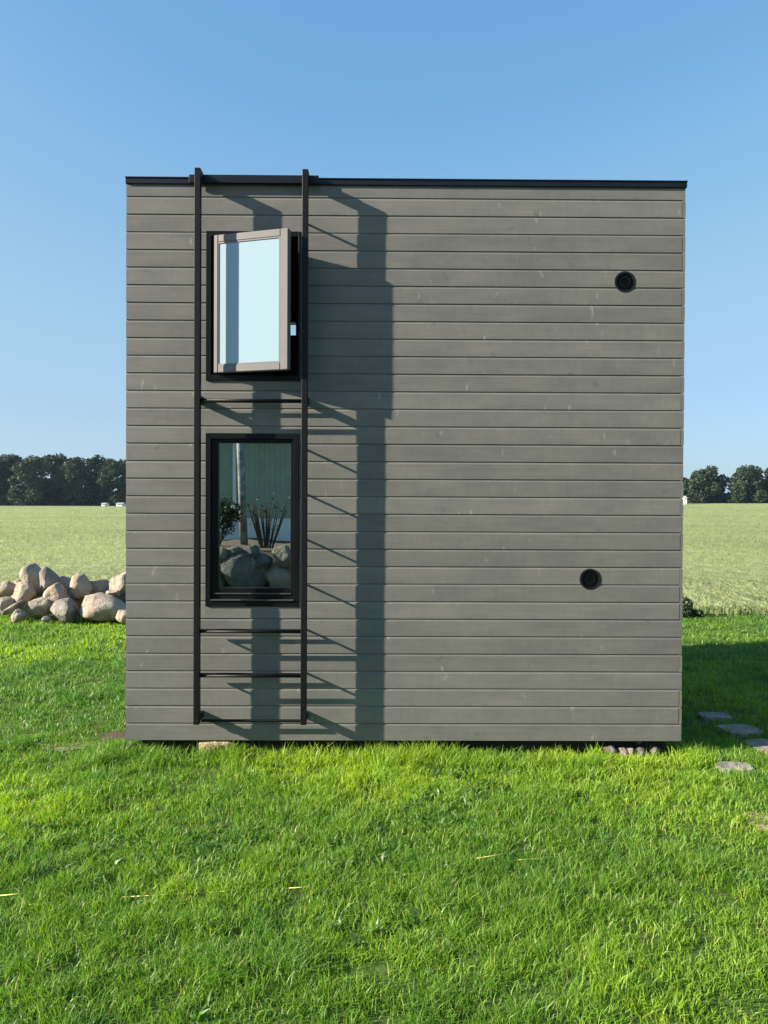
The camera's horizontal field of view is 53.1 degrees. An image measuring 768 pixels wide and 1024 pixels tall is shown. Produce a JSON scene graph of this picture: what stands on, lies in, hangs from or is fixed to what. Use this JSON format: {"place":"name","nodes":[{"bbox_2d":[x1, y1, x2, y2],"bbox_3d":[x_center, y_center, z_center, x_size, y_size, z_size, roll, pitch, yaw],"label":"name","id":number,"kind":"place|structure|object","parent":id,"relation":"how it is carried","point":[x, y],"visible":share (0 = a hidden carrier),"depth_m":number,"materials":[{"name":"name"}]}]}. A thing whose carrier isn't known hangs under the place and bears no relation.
{"place":"outdoors","nodes":[
{"label":"outdoors","id":0,"kind":"place"},
{"bbox_2d":[0,612,767,1023],"bbox_3d":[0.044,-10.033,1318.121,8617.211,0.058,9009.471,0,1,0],"label":"ground","id":1,"kind":"structure","parent":0,"point":[378,968],"depth_m":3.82,"materials":[{"name":"green plant"}]},
{"bbox_2d":[0,596,14,614],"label":"boulder","id":2,"kind":"object","parent":1,"relation":"on","point":[6,602],"visible":0.77,"depth_m":12.84,"materials":[{"name":"stone"}]},
{"bbox_2d":[11,609,25,622],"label":"boulder","id":3,"kind":"object","parent":1,"relation":"on","point":[18,615],"visible":1,"depth_m":12.45,"materials":[{"name":"stone"}]},
{"bbox_2d":[24,597,51,617],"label":"boulder","id":4,"kind":"object","parent":1,"relation":"on","point":[40,607],"visible":0.94,"depth_m":12.70,"materials":[{"name":"stone"}]},
{"bbox_2d":[2,600,26,613],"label":"boulder","id":5,"kind":"object","parent":4,"relation":"on","point":[13,607],"visible":0.99,"depth_m":12.61,"materials":[{"name":"stone"}]},
{"bbox_2d":[43,582,68,605],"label":"boulder","id":6,"kind":"object","parent":4,"relation":"on","point":[53,593],"visible":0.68,"depth_m":12.83,"materials":[{"name":"stone"}]},
{"bbox_2d":[41,616,51,622],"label":"boulder","id":7,"kind":"object","parent":1,"relation":"on","point":[47,619],"visible":1,"depth_m":12.37,"materials":[{"name":"stone"}]},
{"bbox_2d":[50,598,78,623],"bbox_3d":[-5.268,1.620,12.619,0.431,0.434,0.534,8,1,0],"label":"boulder","id":8,"kind":"object","parent":1,"relation":"on","point":[64,610],"visible":0.99,"depth_m":12.46,"materials":[{"name":"stone"}]},
{"bbox_2d":[38,741,98,751],"bbox_3d":[-2.581,1.893,6.220,0.606,0.013,0.267,0,1,0],"label":"stepping stone","id":9,"kind":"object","parent":1,"relation":"on","point":[67,746],"depth_m":6.21,"materials":[{"name":"grey stone"}]},
{"bbox_2d":[69,593,83,609],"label":"boulder","id":10,"kind":"object","parent":1,"relation":"on","point":[79,603],"visible":0.08,"depth_m":13.49,"materials":[{"name":"stone"}]},
{"bbox_2d":[90,579,108,593],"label":"boulder","id":11,"kind":"object","parent":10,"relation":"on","point":[98,583],"visible":0.34,"depth_m":13.56,"materials":[{"name":"stone"}]},
{"bbox_2d":[70,573,92,601],"bbox_3d":[-5.271,1.300,13.301,0.396,0.501,0.458,0,1,-41],"label":"boulder","id":12,"kind":"object","parent":11,"relation":"on","point":[81,587],"visible":0.98,"depth_m":13.15,"materials":[{"name":"stone"}]},
{"bbox_2d":[79,592,125,620],"bbox_3d":[-4.596,1.569,12.723,0.833,0.471,0.713,0,1,0],"label":"boulder","id":13,"kind":"object","parent":1,"relation":"on","point":[100,606],"visible":0.88,"depth_m":12.47,"materials":[{"name":"stone"}]},
{"bbox_2d":[106,590,120,596],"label":"boulder","id":14,"kind":"object","parent":13,"relation":"on","point":[115,593],"visible":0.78,"depth_m":12.94,"materials":[{"name":"stone"}]},
{"bbox_2d":[109,572,125,596],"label":"boulder","id":15,"kind":"object","parent":14,"relation":"on","point":[117,582],"visible":0.48,"depth_m":13.05,"materials":[{"name":"stone"}]},
{"bbox_2d":[97,730,125,743],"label":"stepping stone","id":16,"kind":"structure","parent":1,"relation":"on","point":[115,734],"depth_m":6.50,"materials":[{"name":"grey stone"}]},
{"bbox_2d":[115,610,125,623],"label":"boulder","id":17,"kind":"object","parent":1,"relation":"on","point":[120,616],"visible":0.61,"depth_m":12.31,"materials":[{"name":"stone"}]},
{"bbox_2d":[198,740,234,754],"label":"footing block","id":18,"kind":"structure","parent":1,"relation":"on","point":[213,743],"depth_m":6.00,"materials":[{"name":"stone"}]},
{"bbox_2d":[0,852,555,904],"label":"string","id":19,"kind":"object","parent":1,"relation":"on","point":[259,889],"visible":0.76,"depth_m":3.88,"materials":[{"name":"white"}]},
{"bbox_2d":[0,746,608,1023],"bbox_3d":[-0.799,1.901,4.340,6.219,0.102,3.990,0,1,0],"label":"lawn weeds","id":20,"kind":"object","parent":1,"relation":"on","point":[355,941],"visible":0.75,"depth_m":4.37,"materials":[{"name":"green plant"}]},
{"bbox_2d":[125,176,687,752],"bbox_3d":[0.159,-0.225,7.456,4.365,4.747,3.323,0,1,0],"label":"wooden cabin","id":21,"kind":"object","parent":1,"relation":"on","point":[495,458],"visible":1,"depth_m":6.00,"materials":[{"name":"grey wood"}]},
{"bbox_2d":[205,434,298,606],"bbox_3d":[-1.027,0.063,6.038,0.724,1.344,0.137,0,1,0],"label":"window","id":22,"kind":"structure","parent":21,"relation":"in","point":[252,501],"depth_m":6.02,"materials":[{"name":"clear glass"}]},
{"bbox_2d":[206,228,300,380],"bbox_3d":[-1.015,-1.598,5.932,0.731,1.157,0.319,0,1,0],"label":"window","id":23,"kind":"structure","parent":21,"relation":"in","point":[248,273],"depth_m":5.88,"materials":[{"name":"clear glass"}]},
{"bbox_2d":[189,167,318,724],"bbox_3d":[-1.012,-0.490,5.910,0.999,4.232,0.152,0,1,0],"label":"fixed ladder","id":24,"kind":"object","parent":21,"relation":"attached to","point":[198,178],"visible":1,"depth_m":5.84,"materials":[{"name":"black metal"}]},
{"bbox_2d":[603,745,617,755],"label":"cobble","id":25,"kind":"object","parent":1,"relation":"on","point":[607,749],"visible":0.73,"depth_m":6.04,"materials":[{"name":"grey stone"}]},
{"bbox_2d":[617,747,627,755],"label":"cobble","id":26,"kind":"object","parent":1,"relation":"on","point":[621,750],"visible":0.77,"depth_m":6.04,"materials":[{"name":"grey stone"}]},
{"bbox_2d":[627,748,634,756],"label":"cobble","id":27,"kind":"object","parent":1,"relation":"on","point":[633,752],"visible":0.73,"depth_m":6.02,"materials":[{"name":"grey stone"}]},
{"bbox_2d":[635,747,646,756],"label":"cobble","id":28,"kind":"object","parent":1,"relation":"on","point":[639,750],"visible":0.83,"depth_m":6.03,"materials":[{"name":"grey stone"}]},
{"bbox_2d":[648,745,660,755],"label":"cobble","id":29,"kind":"object","parent":1,"relation":"on","point":[651,748],"visible":0.91,"depth_m":6.07,"materials":[{"name":"grey stone"}]},
{"bbox_2d":[682,597,703,618],"bbox_3d":[5.360,1.707,13.515,0.526,0.440,0.354,0,1,0],"label":"bush","id":30,"kind":"object","parent":1,"relation":"on","point":[688,610],"visible":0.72,"depth_m":13.44,"materials":[{"name":"green plant"}]},
{"bbox_2d":[698,712,732,720],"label":"stepping stone","id":31,"kind":"object","parent":1,"relation":"on","point":[719,716],"visible":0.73,"depth_m":7.09,"materials":[{"name":"grey stone"}]},
{"bbox_2d":[715,761,754,773],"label":"stepping stone","id":32,"kind":"object","parent":1,"relation":"on","point":[733,765],"visible":0.62,"depth_m":5.73,"materials":[{"name":"grey stone"}]},
{"bbox_2d":[716,724,763,737],"bbox_3d":[3.106,1.915,6.691,0.365,0.063,0.310,0,1,0],"label":"stepping stone","id":33,"kind":"object","parent":1,"relation":"on","point":[744,729],"visible":0.64,"depth_m":6.67,"materials":[{"name":"grey stone"}]},
{"bbox_2d":[742,812,767,830],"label":"stepping stone","id":34,"kind":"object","parent":1,"relation":"on","point":[760,823],"depth_m":4.79,"materials":[{"name":"grey stone"}]},
{"bbox_2d":[744,739,767,753],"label":"stepping stone","id":35,"kind":"object","parent":1,"relation":"on","point":[760,744],"visible":0.64,"depth_m":6.28,"materials":[{"name":"grey stone"}]},
{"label":"boulder","id":36,"kind":"object","parent":1,"relation":"on","visible":0},
{"bbox_2d":[19,563,40,594],"bbox_3d":[-6.194,1.169,13.497,0.404,0.550,0.381,0,1,-43],"label":"boulder","id":37,"kind":"object","parent":36,"relation":"on","point":[30,572],"visible":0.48,"depth_m":13.37,"materials":[{"name":"stone"}]},
{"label":"boulder","id":38,"kind":"object","parent":1,"relation":"on","visible":0},
{"bbox_2d":[0,581,15,596],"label":"boulder","id":39,"kind":"object","parent":38,"relation":"on","point":[7,588],"visible":0.88,"depth_m":13.23,"materials":[{"name":"stone"}]},
{"bbox_2d":[0,503,767,616],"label":"field","id":40,"kind":"structure","parent":0,"point":[750,598],"depth_m":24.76,"materials":[{"name":"green plant"}]},
{"bbox_2d":[0,467,9,493],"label":"tree","id":41,"kind":"object","parent":40,"relation":"on","point":[5,485],"visible":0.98,"depth_m":196.59,"materials":[{"name":"green plant"}]},
{"bbox_2d":[0,453,22,505],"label":"tree","id":42,"kind":"object","parent":40,"relation":"on","point":[6,463],"visible":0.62,"depth_m":197.34,"materials":[{"name":"green plant"}]},
{"bbox_2d":[6,455,48,505],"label":"tree","id":43,"kind":"object","parent":40,"relation":"on","point":[29,491],"visible":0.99,"depth_m":191.87,"materials":[{"name":"green plant"}]},
{"bbox_2d":[36,454,65,505],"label":"tree","id":44,"kind":"object","parent":40,"relation":"on","point":[53,463],"visible":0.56,"depth_m":200.52,"materials":[{"name":"green plant"}]},
{"bbox_2d":[49,453,76,505],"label":"tree","id":45,"kind":"object","parent":40,"relation":"on","point":[66,461],"visible":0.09,"depth_m":206.24,"materials":[{"name":"green plant"}]},
{"bbox_2d":[35,497,101,505],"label":"hedge","id":46,"kind":"object","parent":40,"relation":"on","point":[71,504],"visible":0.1,"depth_m":206.57,"materials":[{"name":"green plant"}]},
{"bbox_2d":[53,457,95,505],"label":"tree","id":47,"kind":"object","parent":40,"relation":"on","point":[73,489],"visible":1,"depth_m":195.63,"materials":[{"name":"green plant"}]},
{"bbox_2d":[78,454,107,505],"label":"tree","id":48,"kind":"object","parent":40,"relation":"on","point":[93,462],"visible":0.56,"depth_m":203.41,"materials":[{"name":"green plant"}]},
{"bbox_2d":[90,458,114,505],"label":"tree","id":49,"kind":"object","parent":40,"relation":"on","point":[101,467],"visible":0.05,"depth_m":208.51,"materials":[{"name":"green plant"}]},
{"bbox_2d":[96,460,125,505],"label":"tree","id":50,"kind":"object","parent":40,"relation":"on","point":[109,474],"visible":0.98,"depth_m":196.38,"materials":[{"name":"green plant"}]},
{"bbox_2d":[114,459,126,502],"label":"tree","id":51,"kind":"object","parent":40,"relation":"on","point":[122,464],"visible":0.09,"depth_m":200.37,"materials":[{"name":"green plant"}]},
{"bbox_2d":[116,503,125,505],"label":"farm shed","id":52,"kind":"structure","parent":40,"relation":"on","point":[120,504],"depth_m":186.09,"materials":[{"name":"white"}]},
{"bbox_2d":[683,496,686,503],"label":"farm shed","id":53,"kind":"structure","parent":40,"relation":"on","point":[684,499],"depth_m":194.99,"materials":[{"name":"white"}]},
{"bbox_2d":[683,477,691,500],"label":"tree","id":54,"kind":"object","parent":40,"relation":"on","point":[685,481],"visible":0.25,"depth_m":215.45,"materials":[{"name":"green plant"}]},
{"bbox_2d":[685,465,729,503],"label":"tree","id":55,"kind":"object","parent":40,"relation":"on","point":[707,483],"visible":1,"depth_m":212.23,"materials":[{"name":"green plant"}]},
{"bbox_2d":[687,491,767,502],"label":"hedge","id":56,"kind":"object","parent":40,"relation":"on","point":[729,492],"visible":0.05,"depth_m":218.50,"materials":[{"name":"green plant"}]},
{"bbox_2d":[723,464,767,502],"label":"tree","id":57,"kind":"object","parent":40,"relation":"on","point":[743,490],"visible":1,"depth_m":208.63,"materials":[{"name":"green plant"}]},
{"bbox_2d":[759,468,767,497],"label":"tree","id":58,"kind":"object","parent":40,"relation":"on","point":[765,486],"visible":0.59,"depth_m":213.70,"materials":[{"name":"green plant"}]},
{"bbox_2d":[0,0,767,492],"label":"sky","id":59,"kind":"structure","parent":0,"point":[95,94],"materials":[{"name":"blue"}]},
{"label":"boulder","id":60,"kind":"object","parent":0,"visible":0},
{"bbox_2d":[12,580,36,604],"bbox_3d":[-6.118,1.377,13.101,0.356,0.430,0.471,0,1,-33],"label":"boulder","id":61,"kind":"object","parent":60,"relation":"on","point":[25,590],"visible":0.88,"depth_m":12.96,"materials":[{"name":"stone"}]},
{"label":"boulder","id":62,"kind":"object","parent":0,"visible":0},
{"bbox_2d":[61,577,70,590],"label":"boulder","id":63,"kind":"object","parent":62,"relation":"on","point":[66,582],"visible":0.16,"depth_m":13.57,"materials":[{"name":"stone"}]},
{"bbox_2d":[39,566,61,594],"bbox_3d":[-5.799,1.198,13.316,0.330,0.508,0.390,1,1,27],"label":"boulder","id":64,"kind":"object","parent":63,"relation":"on","point":[48,577],"visible":0.66,"depth_m":13.20,"materials":[{"name":"stone"}]},
{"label":"boulder","id":65,"kind":"object","parent":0,"visible":0},
{"bbox_2d":[96,582,108,592],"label":"boulder","id":66,"kind":"object","parent":65,"relation":"on","point":[99,589],"visible":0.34,"depth_m":13.55,"materials":[{"name":"stone"}]},
{"bbox_2d":[107,588,125,602],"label":"boulder","id":67,"kind":"object","parent":65,"relation":"on","point":[122,598],"visible":0.03,"depth_m":13.45,"materials":[{"name":"stone"}]}
]}

